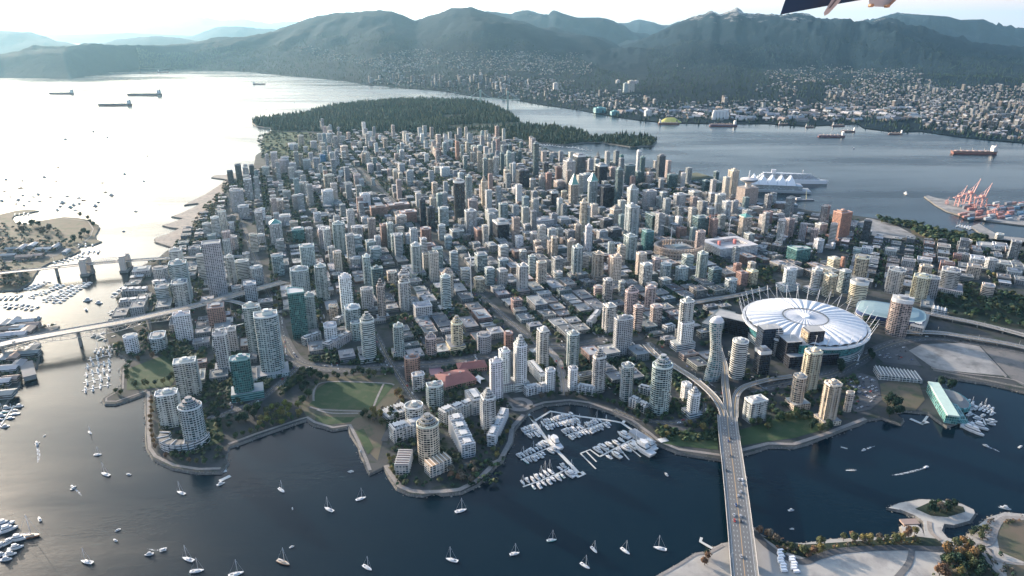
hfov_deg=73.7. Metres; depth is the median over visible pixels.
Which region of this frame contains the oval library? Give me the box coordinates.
[653,239,703,259]
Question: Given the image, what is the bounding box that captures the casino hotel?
[775,326,838,367]
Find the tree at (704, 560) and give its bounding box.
[700,556,708,564]
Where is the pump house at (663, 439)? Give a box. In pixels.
[658,437,668,442]
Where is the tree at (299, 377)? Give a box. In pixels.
[295,375,303,382]
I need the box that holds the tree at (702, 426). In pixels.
[699,423,705,429]
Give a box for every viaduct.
[677,286,770,306]
[887,327,1023,348]
[922,310,1023,336]
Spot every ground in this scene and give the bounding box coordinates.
[0,209,101,291]
[0,326,59,350]
[0,348,40,411]
[102,131,1023,497]
[252,102,656,147]
[663,499,1023,575]
[924,195,1023,225]
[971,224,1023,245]
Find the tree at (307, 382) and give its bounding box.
[301,380,309,386]
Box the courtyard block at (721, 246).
[704,235,757,258]
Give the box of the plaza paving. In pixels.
[512,400,526,407]
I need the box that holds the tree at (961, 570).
[956,564,966,574]
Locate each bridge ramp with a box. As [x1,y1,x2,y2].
[223,298,281,312]
[642,344,727,415]
[721,348,731,416]
[731,372,792,417]
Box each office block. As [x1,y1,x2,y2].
[715,310,751,337]
[754,323,783,355]
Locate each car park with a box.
[0,246,65,261]
[844,373,881,411]
[877,346,920,365]
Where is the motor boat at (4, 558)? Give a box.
[0,556,11,561]
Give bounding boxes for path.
[45,218,93,249]
[105,359,144,401]
[147,391,220,469]
[228,416,371,470]
[310,406,360,411]
[312,381,394,400]
[316,410,357,413]
[373,384,383,405]
[384,414,524,493]
[531,399,719,455]
[657,544,723,575]
[742,417,866,450]
[753,527,991,563]
[894,548,914,575]
[927,521,941,540]
[931,367,1023,383]
[933,369,1023,387]
[973,516,1023,546]
[978,348,1005,376]
[981,552,1002,575]
[985,547,1023,564]
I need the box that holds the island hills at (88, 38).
[46,33,189,43]
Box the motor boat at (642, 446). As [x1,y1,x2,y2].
[631,438,656,457]
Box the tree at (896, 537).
[891,533,900,542]
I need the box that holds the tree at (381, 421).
[378,417,385,425]
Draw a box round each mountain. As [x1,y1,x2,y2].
[485,10,649,43]
[616,19,680,34]
[863,12,1023,45]
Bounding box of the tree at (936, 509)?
[933,506,941,513]
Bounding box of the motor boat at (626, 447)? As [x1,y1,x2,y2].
[621,444,631,451]
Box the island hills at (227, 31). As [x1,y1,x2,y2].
[183,26,275,40]
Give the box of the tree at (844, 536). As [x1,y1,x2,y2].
[840,532,847,540]
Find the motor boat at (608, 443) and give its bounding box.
[605,441,613,447]
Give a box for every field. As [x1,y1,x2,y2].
[909,343,1006,375]
[981,346,1023,385]
[997,519,1023,560]
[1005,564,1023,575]
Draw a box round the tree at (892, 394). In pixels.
[888,391,898,398]
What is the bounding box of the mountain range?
[0,14,297,35]
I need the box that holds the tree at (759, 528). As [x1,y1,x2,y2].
[755,525,762,532]
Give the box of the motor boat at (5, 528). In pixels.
[0,524,17,533]
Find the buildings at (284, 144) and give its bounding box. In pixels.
[261,132,311,158]
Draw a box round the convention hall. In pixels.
[678,173,713,182]
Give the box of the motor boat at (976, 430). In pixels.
[972,425,983,435]
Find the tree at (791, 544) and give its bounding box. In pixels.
[788,541,794,549]
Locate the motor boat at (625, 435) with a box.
[617,430,631,439]
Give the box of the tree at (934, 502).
[929,499,938,505]
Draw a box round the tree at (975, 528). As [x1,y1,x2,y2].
[971,526,978,533]
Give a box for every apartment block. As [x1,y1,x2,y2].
[132,265,151,276]
[149,330,167,352]
[152,265,168,279]
[228,221,234,230]
[230,235,238,249]
[231,284,242,297]
[257,233,265,245]
[272,181,278,186]
[279,213,290,226]
[288,142,295,149]
[291,226,304,241]
[295,170,302,177]
[312,185,320,192]
[315,173,320,179]
[320,212,328,217]
[329,303,337,320]
[337,176,341,183]
[349,255,361,265]
[355,245,362,255]
[358,178,363,186]
[361,215,367,223]
[369,204,387,216]
[371,177,375,185]
[387,201,409,211]
[394,153,398,160]
[399,209,416,222]
[404,232,409,246]
[409,158,415,165]
[411,371,424,391]
[413,300,432,317]
[427,242,435,251]
[434,166,439,173]
[449,228,463,238]
[460,267,469,279]
[469,162,472,169]
[498,244,508,256]
[498,257,508,267]
[504,330,512,349]
[519,248,526,259]
[523,223,529,230]
[535,245,542,253]
[537,217,553,225]
[553,270,562,281]
[557,215,570,225]
[593,284,602,296]
[596,229,607,238]
[607,226,621,239]
[646,281,657,288]
[658,178,664,187]
[658,276,670,287]
[675,215,682,225]
[676,226,686,238]
[680,380,691,399]
[688,190,701,197]
[706,207,714,216]
[708,226,721,232]
[713,171,719,179]
[724,277,737,292]
[733,262,741,271]
[736,270,748,285]
[737,206,745,213]
[746,268,758,285]
[747,261,755,268]
[748,205,762,214]
[786,245,810,261]
[839,256,845,267]
[843,390,854,411]
[852,247,861,253]
[861,245,873,253]
[884,247,896,255]
[901,257,915,268]
[917,256,931,263]
[936,243,950,251]
[938,260,954,270]
[952,252,961,261]
[965,263,982,279]
[969,254,985,262]
[975,241,994,249]
[980,282,995,297]
[984,256,997,272]
[992,241,1007,250]
[995,232,1004,239]
[995,259,1011,270]
[1006,267,1021,276]
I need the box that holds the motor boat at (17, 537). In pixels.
[9,533,26,541]
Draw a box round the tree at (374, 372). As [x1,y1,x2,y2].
[371,369,377,376]
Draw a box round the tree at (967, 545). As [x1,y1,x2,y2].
[963,541,970,549]
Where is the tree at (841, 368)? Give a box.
[838,364,844,371]
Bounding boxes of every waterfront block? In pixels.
[62,248,70,254]
[118,296,148,306]
[121,286,148,297]
[152,279,166,290]
[301,331,321,346]
[322,330,351,353]
[332,315,344,325]
[381,402,404,422]
[388,416,420,442]
[394,449,412,474]
[424,452,451,477]
[438,398,471,425]
[448,413,475,458]
[465,388,479,415]
[487,407,508,446]
[523,381,546,395]
[527,360,544,381]
[576,382,595,396]
[586,309,600,327]
[628,395,649,413]
[638,384,650,395]
[662,322,675,332]
[701,308,735,333]
[873,365,922,382]
[909,314,929,334]
[931,305,946,314]
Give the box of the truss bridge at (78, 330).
[0,278,288,353]
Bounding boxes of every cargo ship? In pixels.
[49,89,73,93]
[98,99,131,105]
[127,89,161,95]
[658,119,679,123]
[709,120,737,125]
[817,131,844,136]
[841,128,854,131]
[888,130,902,134]
[951,145,997,153]
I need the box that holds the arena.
[855,300,925,329]
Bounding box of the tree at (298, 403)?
[295,400,301,408]
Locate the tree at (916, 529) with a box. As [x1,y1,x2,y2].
[912,526,919,534]
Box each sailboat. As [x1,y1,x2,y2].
[20,516,39,538]
[81,550,93,563]
[101,464,110,476]
[182,547,194,561]
[189,560,203,572]
[228,561,243,575]
[276,547,289,564]
[325,496,333,511]
[362,557,371,569]
[446,547,457,562]
[455,502,466,512]
[509,543,518,555]
[547,531,556,541]
[580,555,589,568]
[620,542,629,553]
[653,536,666,550]
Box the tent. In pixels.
[475,375,483,383]
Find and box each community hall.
[434,368,476,389]
[456,360,487,372]
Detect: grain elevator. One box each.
[593,107,605,112]
[610,110,618,115]
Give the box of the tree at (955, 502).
[952,499,958,506]
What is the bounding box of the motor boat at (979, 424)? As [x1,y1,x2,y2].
[970,421,988,430]
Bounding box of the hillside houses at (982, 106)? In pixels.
[299,46,1023,123]
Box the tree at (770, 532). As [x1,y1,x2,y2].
[766,528,773,536]
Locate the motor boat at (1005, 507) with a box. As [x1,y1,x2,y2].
[1000,505,1010,509]
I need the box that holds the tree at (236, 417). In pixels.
[233,414,241,421]
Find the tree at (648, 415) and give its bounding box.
[644,410,651,418]
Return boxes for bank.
[762,536,941,557]
[916,503,964,516]
[940,551,997,575]
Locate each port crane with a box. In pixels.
[953,185,967,206]
[962,179,980,203]
[974,183,992,206]
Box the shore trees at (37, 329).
[0,238,74,397]
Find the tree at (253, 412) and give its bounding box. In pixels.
[249,408,257,417]
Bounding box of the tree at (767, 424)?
[765,422,772,427]
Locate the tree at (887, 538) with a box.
[883,534,891,542]
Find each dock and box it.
[0,405,14,426]
[219,475,230,480]
[520,446,550,459]
[523,467,568,486]
[529,415,578,473]
[535,411,631,429]
[566,421,607,435]
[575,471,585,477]
[600,438,633,456]
[699,537,712,548]
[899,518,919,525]
[909,418,928,423]
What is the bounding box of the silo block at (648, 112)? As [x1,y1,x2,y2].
[644,109,651,115]
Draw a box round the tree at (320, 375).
[316,372,323,379]
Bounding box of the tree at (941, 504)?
[937,501,946,510]
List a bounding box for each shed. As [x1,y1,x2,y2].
[0,253,16,258]
[0,318,10,326]
[0,325,19,332]
[0,332,12,339]
[0,351,10,363]
[0,364,18,373]
[0,377,11,385]
[0,388,17,399]
[1,374,20,382]
[3,330,27,337]
[4,247,17,251]
[6,316,21,325]
[6,349,24,361]
[8,324,25,330]
[10,349,41,357]
[12,358,27,368]
[13,318,36,324]
[14,254,33,259]
[15,243,28,251]
[19,322,41,327]
[20,325,36,334]
[20,360,36,380]
[25,342,41,349]
[27,242,38,248]
[33,253,44,258]
[35,247,51,251]
[51,242,61,249]
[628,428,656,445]
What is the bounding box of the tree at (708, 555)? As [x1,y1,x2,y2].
[705,551,712,558]
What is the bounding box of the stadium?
[739,285,879,363]
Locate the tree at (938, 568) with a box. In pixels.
[934,564,947,575]
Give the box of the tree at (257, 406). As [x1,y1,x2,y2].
[252,401,260,410]
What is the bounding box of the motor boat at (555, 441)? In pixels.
[548,434,563,450]
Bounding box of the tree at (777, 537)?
[773,533,780,540]
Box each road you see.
[210,366,301,418]
[226,192,275,299]
[279,315,610,372]
[357,168,536,343]
[375,329,426,408]
[381,409,423,440]
[471,358,520,404]
[549,347,567,394]
[613,342,707,424]
[666,424,717,431]
[749,335,1023,392]
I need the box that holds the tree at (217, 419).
[214,416,221,423]
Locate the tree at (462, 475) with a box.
[459,472,467,480]
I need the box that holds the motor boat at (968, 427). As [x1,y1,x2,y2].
[960,423,973,432]
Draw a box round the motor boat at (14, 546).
[7,543,23,550]
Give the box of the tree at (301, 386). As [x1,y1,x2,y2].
[298,383,305,391]
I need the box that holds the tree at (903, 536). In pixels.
[898,532,905,539]
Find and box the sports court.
[429,366,442,376]
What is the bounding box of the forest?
[252,95,656,145]
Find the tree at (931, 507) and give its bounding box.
[926,502,935,512]
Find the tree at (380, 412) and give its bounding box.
[375,409,382,415]
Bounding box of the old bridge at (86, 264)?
[0,253,242,279]
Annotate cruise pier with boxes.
[751,174,810,193]
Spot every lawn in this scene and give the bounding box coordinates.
[127,349,187,389]
[204,418,223,447]
[309,382,393,409]
[315,415,354,424]
[356,429,373,453]
[663,427,717,449]
[739,410,827,445]
[909,226,974,244]
[936,286,1023,328]
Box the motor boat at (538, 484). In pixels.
[536,482,542,488]
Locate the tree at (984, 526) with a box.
[982,524,989,529]
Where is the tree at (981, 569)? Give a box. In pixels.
[977,564,987,573]
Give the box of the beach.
[155,169,248,246]
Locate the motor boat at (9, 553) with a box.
[2,550,16,555]
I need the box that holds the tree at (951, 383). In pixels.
[947,379,955,389]
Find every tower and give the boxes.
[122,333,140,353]
[154,283,171,299]
[154,387,180,428]
[168,258,193,300]
[169,247,183,260]
[171,278,191,306]
[172,310,194,341]
[172,356,201,397]
[177,396,206,440]
[196,253,206,279]
[201,239,228,297]
[202,222,211,237]
[205,302,233,328]
[210,215,221,238]
[212,329,230,372]
[217,209,228,230]
[224,254,237,284]
[225,325,239,352]
[226,169,234,183]
[229,188,244,212]
[229,353,264,402]
[234,163,242,179]
[235,258,250,281]
[238,204,249,218]
[242,301,260,354]
[243,177,253,199]
[243,280,257,301]
[249,164,253,176]
[249,233,258,251]
[250,264,263,284]
[253,308,289,380]
[258,207,265,219]
[262,166,269,176]
[265,215,271,226]
[269,219,282,244]
[270,151,277,167]
[270,198,283,213]
[271,253,284,275]
[279,158,288,173]
[282,190,290,200]
[286,287,308,338]
[289,162,296,174]
[290,220,297,228]
[290,265,316,295]
[292,194,298,211]
[293,143,297,150]
[298,135,304,146]
[298,153,302,166]
[299,181,304,194]
[299,243,315,268]
[302,158,310,170]
[303,146,307,153]
[304,291,317,328]
[305,226,313,242]
[308,152,312,160]
[310,140,316,149]
[313,157,319,168]
[314,262,329,301]
[317,133,321,141]
[318,225,331,248]
[319,154,325,162]
[320,142,325,150]
[321,188,333,205]
[323,173,334,187]
[323,321,337,340]
[326,133,331,143]
[329,151,334,158]
[329,219,332,239]
[332,220,346,254]
[333,249,342,271]
[338,272,353,316]
[340,145,348,157]
[341,303,360,330]
[350,319,360,340]
[351,225,363,239]
[353,174,359,185]
[354,234,361,244]
[358,311,378,363]
[360,192,370,206]
[360,286,373,312]
[361,153,364,163]
[362,253,371,285]
[365,239,375,251]
[367,163,373,174]
[369,245,381,261]
[371,265,383,297]
[376,163,381,173]
[376,278,389,319]
[380,223,393,246]
[383,137,387,149]
[387,168,391,176]
[387,269,397,285]
[390,232,403,255]
[391,322,405,358]
[393,170,396,183]
[395,214,406,228]
[396,226,404,244]
[398,163,404,172]
[398,172,402,184]
[398,267,410,294]
[398,275,410,311]
[399,150,404,159]
[404,353,419,381]
[404,400,422,419]
[407,169,413,180]
[409,241,426,277]
[415,192,420,207]
[416,412,439,465]
[419,197,426,226]
[420,133,423,143]
[420,226,431,241]
[424,153,428,161]
[425,331,436,357]
[426,205,435,230]
[426,380,443,408]
[429,196,436,210]
[431,181,437,193]
[432,246,442,267]
[436,192,442,207]
[437,273,454,311]
[438,206,448,226]
[438,223,445,239]
[440,166,449,176]
[441,268,453,296]
[442,142,446,154]
[444,140,448,150]
[444,234,451,248]
[446,315,465,353]
[448,140,452,146]
[449,250,457,270]
[453,178,464,222]
[455,140,459,161]
[460,144,463,157]
[464,208,476,237]
[465,142,468,153]
[465,174,472,208]
[468,198,477,210]
[470,151,474,163]
[473,146,477,162]
[474,226,481,242]
[474,251,487,272]
[474,276,484,292]
[477,151,481,172]
[477,331,490,353]
[480,387,495,433]
[481,176,486,206]
[483,157,486,175]
[484,266,494,285]
[485,208,497,222]
[488,158,492,173]
[489,356,502,401]
[492,218,508,239]
[493,155,498,176]
[497,267,507,286]
[498,202,507,218]
[498,346,513,392]
[500,152,503,171]
[503,169,508,180]
[506,150,510,168]
[510,334,529,392]
[511,204,518,215]
[512,162,515,182]
[515,234,523,247]
[516,168,528,186]
[516,262,528,288]
[517,150,521,160]
[528,254,534,276]
[529,177,535,189]
[530,230,536,244]
[533,141,538,177]
[533,239,540,250]
[536,260,546,284]
[536,326,549,369]
[539,175,544,189]
[542,161,548,172]
[545,172,551,190]
[545,366,555,391]
[547,227,556,238]
[550,235,557,259]
[551,189,557,206]
[553,82,558,88]
[553,179,564,187]
[555,166,561,178]
[561,190,566,199]
[563,158,575,181]
[565,174,579,206]
[566,243,582,277]
[566,329,579,366]
[567,237,575,265]
[567,365,577,390]
[573,153,585,175]
[574,223,581,244]
[579,172,591,191]
[579,199,586,238]
[584,223,591,251]
[587,158,593,169]
[587,173,597,202]
[587,205,590,223]
[590,250,606,281]
[592,348,606,392]
[594,158,598,170]
[595,162,607,183]
[599,184,614,207]
[600,217,612,228]
[601,302,616,334]
[602,277,612,302]
[607,241,614,253]
[609,166,616,179]
[609,253,621,283]
[610,205,621,223]
[613,314,633,355]
[614,166,623,204]
[617,243,625,264]
[618,279,625,295]
[619,361,634,401]
[623,82,628,92]
[623,202,639,238]
[623,233,636,260]
[624,163,635,185]
[624,285,638,313]
[627,80,634,91]
[627,184,638,204]
[633,304,643,331]
[635,149,641,170]
[635,170,641,183]
[635,251,646,275]
[638,262,652,286]
[639,155,645,181]
[641,228,653,250]
[642,189,656,209]
[643,284,655,311]
[645,171,652,182]
[645,211,658,229]
[649,303,662,325]
[649,353,672,415]
[652,257,660,271]
[655,196,658,206]
[656,154,665,178]
[659,191,666,208]
[660,261,671,277]
[666,173,677,188]
[669,320,695,351]
[673,192,685,206]
[674,265,688,280]
[676,296,694,341]
[680,172,685,186]
[681,253,693,266]
[681,386,702,418]
[691,250,708,279]
[692,214,708,236]
[694,229,705,249]
[701,179,709,191]
[703,316,723,381]
[707,266,721,284]
[708,180,721,191]
[708,192,714,203]
[714,193,725,213]
[728,168,739,194]
[729,337,748,379]
[730,199,738,213]
[736,172,758,204]
[737,213,752,237]
[742,394,768,423]
[752,345,771,375]
[775,266,800,292]
[784,372,810,410]
[801,346,822,392]
[802,266,822,294]
[813,237,824,252]
[813,378,842,425]
[814,222,827,233]
[821,272,837,296]
[825,209,853,240]
[826,256,840,268]
[836,268,851,292]
[847,277,869,306]
[851,254,870,277]
[861,218,872,240]
[884,266,905,294]
[885,294,914,337]
[905,272,930,301]
[918,263,932,273]
[928,274,939,298]
[937,265,962,297]
[1013,119,1020,124]
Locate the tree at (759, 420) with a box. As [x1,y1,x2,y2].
[756,417,762,424]
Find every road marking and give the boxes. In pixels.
[282,331,605,370]
[377,334,424,407]
[619,345,703,423]
[750,336,1021,391]
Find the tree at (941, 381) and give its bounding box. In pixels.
[938,378,947,384]
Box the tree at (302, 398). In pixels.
[298,395,305,403]
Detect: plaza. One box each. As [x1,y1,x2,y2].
[384,416,504,474]
[506,397,532,410]
[823,363,866,376]
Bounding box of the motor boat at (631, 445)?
[627,442,636,449]
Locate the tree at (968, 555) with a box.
[964,551,973,559]
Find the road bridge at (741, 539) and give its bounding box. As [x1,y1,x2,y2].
[717,414,758,575]

